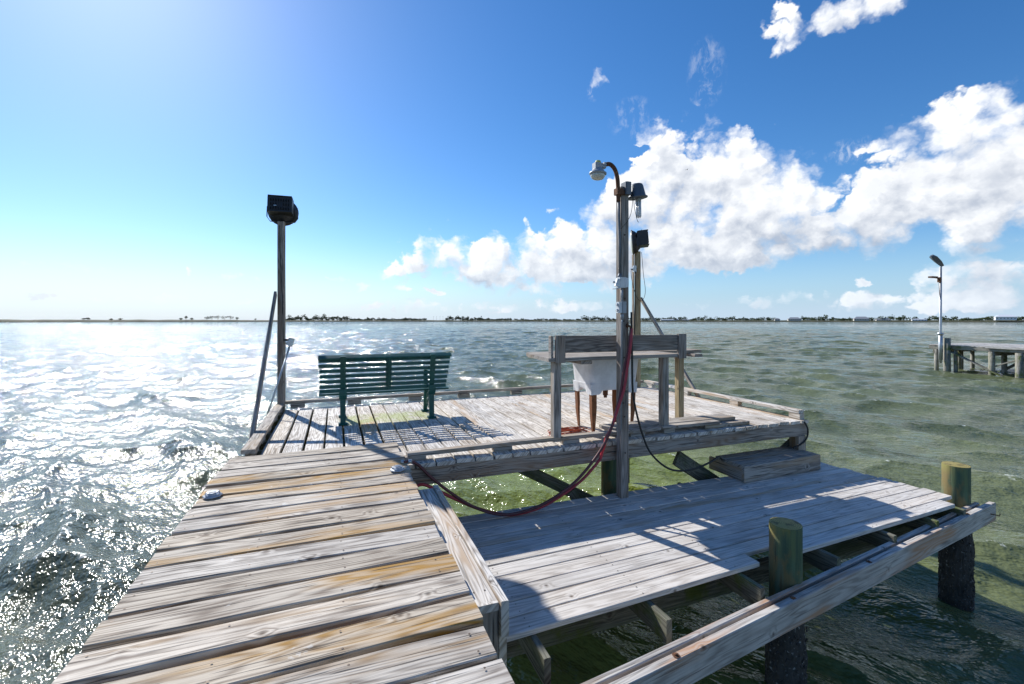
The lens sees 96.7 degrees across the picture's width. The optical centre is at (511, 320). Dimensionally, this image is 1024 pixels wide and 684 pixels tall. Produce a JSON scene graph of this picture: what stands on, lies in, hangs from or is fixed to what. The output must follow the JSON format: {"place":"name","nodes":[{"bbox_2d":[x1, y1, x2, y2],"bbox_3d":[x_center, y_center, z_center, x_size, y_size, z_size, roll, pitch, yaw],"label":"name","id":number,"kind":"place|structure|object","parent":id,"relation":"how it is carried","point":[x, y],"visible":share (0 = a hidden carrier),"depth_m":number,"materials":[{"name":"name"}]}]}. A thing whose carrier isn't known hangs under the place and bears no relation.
{"place":"outdoors","nodes":[
{"label":"outdoors","id":0,"kind":"place"},
{"bbox_2d":[0,322,1023,683],"bbox_3d":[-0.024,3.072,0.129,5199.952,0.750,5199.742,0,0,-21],"label":"water","id":1,"kind":"structure","parent":0,"point":[122,444],"depth_m":11.44,"materials":[{"name":"green liquid"}]},
{"bbox_2d":[241,380,808,499],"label":"platform","id":2,"kind":"structure","parent":1,"relation":"in","point":[462,439],"depth_m":5.72,"materials":[{"name":"grey wood"}]},
{"bbox_2d":[249,221,285,438],"bbox_3d":[-3.163,0.080,5.932,0.159,3.160,2.258,0,0,-21],"label":"floodlight post","id":3,"kind":"object","parent":2,"relation":"on","point":[279,294],"visible":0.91,"depth_m":6.90,"materials":[{"name":"brown wood"}]},
{"bbox_2d":[266,337,294,414],"bbox_3d":[-3.352,0.788,6.631,0.162,1.057,0.650,0,0,-5],"label":"net","id":4,"kind":"object","parent":3,"relation":"attached to","point":[290,343],"visible":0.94,"depth_m":6.72,"materials":[{"name":"metal"}]},
{"bbox_2d":[266,194,298,225],"bbox_3d":[-3.511,-1.677,6.952,0.438,0.440,0.334,0,0,-18],"label":"floodlight","id":5,"kind":"object","parent":3,"relation":"attached to","point":[282,208],"visible":1,"depth_m":6.86,"materials":[{"name":"black metal"}]},
{"bbox_2d":[52,442,514,683],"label":"walkway","id":6,"kind":"structure","parent":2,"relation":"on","point":[337,565],"depth_m":2.18,"materials":[{"name":"grey wood"}]},
{"bbox_2d":[202,490,222,498],"bbox_3d":[-2.224,1.288,3.380,0.122,0.037,0.122,0,0,37],"label":"dock light","id":7,"kind":"object","parent":6,"relation":"on","point":[211,494],"visible":1,"depth_m":3.35,"materials":[{"name":"white plastic"}]},
{"bbox_2d":[390,465,404,471],"bbox_3d":[-0.999,1.288,3.967,0.122,0.037,0.122,0,0,-15],"label":"dock light","id":8,"kind":"object","parent":6,"relation":"on","point":[398,468],"visible":1,"depth_m":3.93,"materials":[{"name":"white plastic"}]},
{"bbox_2d":[318,352,451,425],"bbox_3d":[-1.751,0.906,6.313,1.710,0.920,0.682,0,0,-21],"label":"bench","id":9,"kind":"object","parent":2,"relation":"on","point":[344,391],"visible":1,"depth_m":6.06,"materials":[{"name":"green metal"}]},
{"bbox_2d":[547,426,593,435],"bbox_3d":[0.633,1.316,5.371,0.840,0.076,0.266,0,0,-26],"label":"extension cord","id":10,"kind":"object","parent":2,"relation":"on","point":[573,429],"visible":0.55,"depth_m":5.44,"materials":[{"name":"orange plastic"}]},
{"bbox_2d":[573,359,637,431],"bbox_3d":[1.184,0.911,5.809,0.781,0.897,0.545,0,0,-21],"label":"laundry tub","id":11,"kind":"object","parent":2,"relation":"on","point":[595,378],"visible":0.65,"depth_m":5.57,"materials":[{"name":"white plastic"}]},
{"bbox_2d":[526,334,701,441],"bbox_3d":[1.426,0.772,5.764,2.580,1.216,0.978,0,0,-21],"label":"cutting table","id":12,"kind":"object","parent":2,"relation":"on","point":[663,349],"visible":0.91,"depth_m":5.30,"materials":[{"name":"grey wood"}]},
{"bbox_2d":[631,251,700,396],"bbox_3d":[2.851,0.130,8.669,0.365,3.060,1.538,0,0,-28],"label":"floodlight post","id":13,"kind":"object","parent":2,"relation":"on","point":[636,307],"visible":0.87,"depth_m":9.23,"materials":[{"name":"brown wood"}]},
{"bbox_2d":[630,229,648,254],"bbox_3d":[2.589,-1.590,9.266,0.377,0.504,0.510,0,0,13],"label":"floodlight","id":14,"kind":"object","parent":13,"relation":"attached to","point":[639,239],"visible":1,"depth_m":9.06,"materials":[{"name":"black metal"}]},
{"bbox_2d":[792,422,808,448],"bbox_3d":[3.901,1.553,6.154,0.248,0.355,0.038,0,0,-13],"label":"power cable","id":15,"kind":"object","parent":2,"relation":"hanging from","point":[804,441],"visible":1,"depth_m":6.16,"materials":[{"name":"black rubber"}]},
{"bbox_2d":[601,460,615,494],"bbox_3d":[1.231,3.001,5.688,0.233,2.719,0.232,0,0,-21],"label":"pile","id":16,"kind":"object","parent":1,"relation":"in","point":[608,477],"visible":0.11,"depth_m":5.58,"materials":[{"name":"green wood"}]},
{"bbox_2d":[418,462,965,683],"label":"platform","id":17,"kind":"structure","parent":1,"relation":"in","point":[538,582],"depth_m":3.98,"materials":[{"name":"grey wood"}]},
{"bbox_2d":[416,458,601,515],"bbox_3d":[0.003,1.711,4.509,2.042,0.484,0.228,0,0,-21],"label":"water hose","id":18,"kind":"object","parent":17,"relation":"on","point":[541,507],"visible":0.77,"depth_m":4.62,"materials":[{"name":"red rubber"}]},
{"bbox_2d":[616,186,628,498],"bbox_3d":[1.250,0.244,5.074,0.157,3.428,0.128,0,0,-21],"label":"lamp post","id":19,"kind":"object","parent":17,"relation":"on","point":[622,463],"visible":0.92,"depth_m":5.02,"materials":[{"name":"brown wood"}]},
{"bbox_2d":[589,160,624,201],"bbox_3d":[1.039,-1.509,4.927,0.436,0.420,0.183,0,0,-21],"label":"arm lamp","id":20,"kind":"object","parent":19,"relation":"attached to","point":[597,173],"visible":1,"depth_m":4.89,"materials":[{"name":"metal"}]},
{"bbox_2d":[617,201,621,276],"bbox_3d":[1.182,-0.898,4.993,0.060,0.886,0.058,0,0,-21],"label":"conduit","id":21,"kind":"object","parent":19,"relation":"attached to","point":[619,231],"visible":0.81,"depth_m":4.98,"materials":[{"name":"grey metal"}]},
{"bbox_2d":[615,288,625,430],"bbox_3d":[1.182,0.428,4.963,0.112,1.565,0.078,0,0,-21],"label":"conduit","id":22,"kind":"object","parent":19,"relation":"attached to","point":[621,307],"visible":0.98,"depth_m":4.97,"materials":[{"name":"grey paint"}]},
{"bbox_2d":[612,277,628,289],"bbox_3d":[1.169,-0.401,4.956,0.188,0.134,0.085,0,0,-21],"label":"outlet box","id":23,"kind":"object","parent":19,"relation":"attached to","point":[621,282],"visible":0.99,"depth_m":4.93,"materials":[{"name":"grey plastic"}]},
{"bbox_2d":[621,181,647,224],"bbox_3d":[1.342,-1.263,5.066,0.353,0.529,0.224,0,0,-21],"label":"bucket lamp","id":24,"kind":"object","parent":19,"relation":"attached to","point":[635,192],"visible":0.97,"depth_m":5.02,"materials":[{"name":"grey metal"}]},
{"bbox_2d":[630,312,723,471],"bbox_3d":[2.040,0.850,5.331,1.604,1.881,0.191,0,0,-30],"label":"power cable","id":25,"kind":"object","parent":19,"relation":"attached to","point":[641,431],"visible":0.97,"depth_m":5.01,"materials":[{"name":"rubber"}]},
{"bbox_2d":[709,446,819,482],"bbox_3d":[3.312,1.856,5.975,1.330,0.203,0.565,0,0,-21],"label":"wooden step","id":26,"kind":"object","parent":17,"relation":"on","point":[750,466],"visible":0.96,"depth_m":5.77,"materials":[{"name":"grey wood"}]},
{"bbox_2d":[581,502,1000,683],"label":"fender beam","id":27,"kind":"structure","parent":17,"relation":"attached to","point":[699,654],"depth_m":3.32,"materials":[{"name":"grey wood"}]},
{"bbox_2d":[764,517,807,683],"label":"pile","id":28,"kind":"object","parent":1,"relation":"in","point":[786,658],"visible":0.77,"depth_m":3.57,"materials":[{"name":"green wood"}]},
{"bbox_2d":[943,338,950,371],"bbox_3d":[25.991,2.710,27.189,0.358,3.300,0.358,0,0,-21],"label":"mooring pile","id":29,"kind":"object","parent":1,"relation":"in","point":[946,354],"visible":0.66,"depth_m":27.06,"materials":[{"name":"grey wood"}]},
{"bbox_2d":[928,255,943,362],"bbox_3d":[25.331,-0.686,27.207,1.062,6.492,0.397,0,0,-9],"label":"pole light","id":30,"kind":"object","parent":29,"relation":"attached to","point":[939,262],"visible":1,"depth_m":27.18,"materials":[{"name":"metal"}]},
{"bbox_2d":[938,461,974,611],"bbox_3d":[5.078,3.001,5.202,0.317,2.719,0.314,0,0,-21],"label":"pile","id":31,"kind":"object","parent":1,"relation":"in","point":[956,579],"visible":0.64,"depth_m":5.10,"materials":[{"name":"brown wood"}]},
{"bbox_2d":[929,343,1023,377],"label":"neighbour pier","id":32,"kind":"structure","parent":1,"relation":"in","point":[1003,351],"depth_m":26.25,"materials":[{"name":"grey wood"}]},
{"bbox_2d":[0,319,1023,321],"bbox_3d":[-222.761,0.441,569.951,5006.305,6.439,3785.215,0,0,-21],"label":"shore","id":33,"kind":"structure","parent":0,"point":[11,320],"depth_m":815.89,"materials":[{"name":"green plant"}]},
{"bbox_2d":[286,314,579,320],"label":"woodland","id":34,"kind":"object","parent":33,"relation":"on","point":[313,318],"visible":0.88,"depth_m":1027.67,"materials":[{"name":"green plant"}]},
{"bbox_2d":[580,315,701,320],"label":"woodland","id":35,"kind":"object","parent":33,"relation":"on","point":[608,318],"visible":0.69,"depth_m":1026.63,"materials":[{"name":"green plant"}]},
{"bbox_2d":[660,319,688,320],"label":"house","id":36,"kind":"structure","parent":33,"relation":"on","point":[673,320],"depth_m":978.66,"materials":[{"name":"white metal"}]},
{"bbox_2d":[787,317,800,320],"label":"house","id":37,"kind":"structure","parent":33,"relation":"on","point":[794,319],"depth_m":867.38,"materials":[{"name":"white glass"}]},
{"bbox_2d":[698,314,1023,320],"bbox_3d":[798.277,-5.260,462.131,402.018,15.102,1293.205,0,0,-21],"label":"woodland","id":38,"kind":"object","parent":33,"relation":"on","point":[872,319],"visible":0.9,"depth_m":836.44,"materials":[{"name":"green plant"}]},
{"bbox_2d":[853,317,868,320],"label":"house","id":39,"kind":"structure","parent":33,"relation":"on","point":[861,319],"depth_m":810.83,"materials":[{"name":"white glass"}]},
{"bbox_2d":[875,318,890,320],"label":"house","id":40,"kind":"structure","parent":33,"relation":"on","point":[885,319],"depth_m":795.34,"materials":[{"name":"white glass"}]},
{"bbox_2d":[911,319,927,320],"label":"house","id":41,"kind":"structure","parent":33,"relation":"on","point":[919,319],"depth_m":754.72,"materials":[{"name":"white metal"}]},
{"bbox_2d":[994,315,1016,320],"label":"house","id":42,"kind":"structure","parent":33,"relation":"on","point":[1005,317],"depth_m":682.80,"materials":[{"name":"white metal"}]},
{"bbox_2d":[0,0,1023,319],"label":"sky","id":43,"kind":"structure","parent":0,"point":[434,158],"materials":[{"name":"blue"}]},
{"bbox_2d":[221,321,805,321],"bbox_3d":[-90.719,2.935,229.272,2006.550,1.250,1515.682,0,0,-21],"label":"shore bank","id":44,"kind":"structure","parent":0,"point":[513,321],"depth_m":947.66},
{"bbox_3d":[1.282,0.060,4.986,0.050,0.073,0.066,0,0,-21],"label":"hose tap","id":45,"kind":"object","parent":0,"visible":0},
{"bbox_2d":[404,328,630,515],"bbox_3d":[0.150,1.012,4.584,2.435,1.848,0.093,0,0,-17],"label":"water hose","id":46,"kind":"object","parent":45,"relation":"hanging from","point":[577,479],"visible":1,"depth_m":4.62,"materials":[{"name":"brown rubber"}]},
{"bbox_2d":[605,328,632,437],"bbox_3d":[1.162,0.677,4.893,0.337,1.180,0.085,0,0,-14],"label":"water hose","id":47,"kind":"object","parent":45,"relation":"hanging from","point":[625,377],"visible":0.98,"depth_m":4.89,"materials":[{"name":"red rubber"}]},
{"bbox_2d":[599,437,605,458],"bbox_3d":[0.976,1.372,4.883,0.090,0.229,0.044,0,0,-11],"label":"water hose","id":48,"kind":"object","parent":47,"relation":"attached to","point":[601,453],"visible":0.59,"depth_m":4.88,"materials":[{"name":"red rubber"}]}
]}

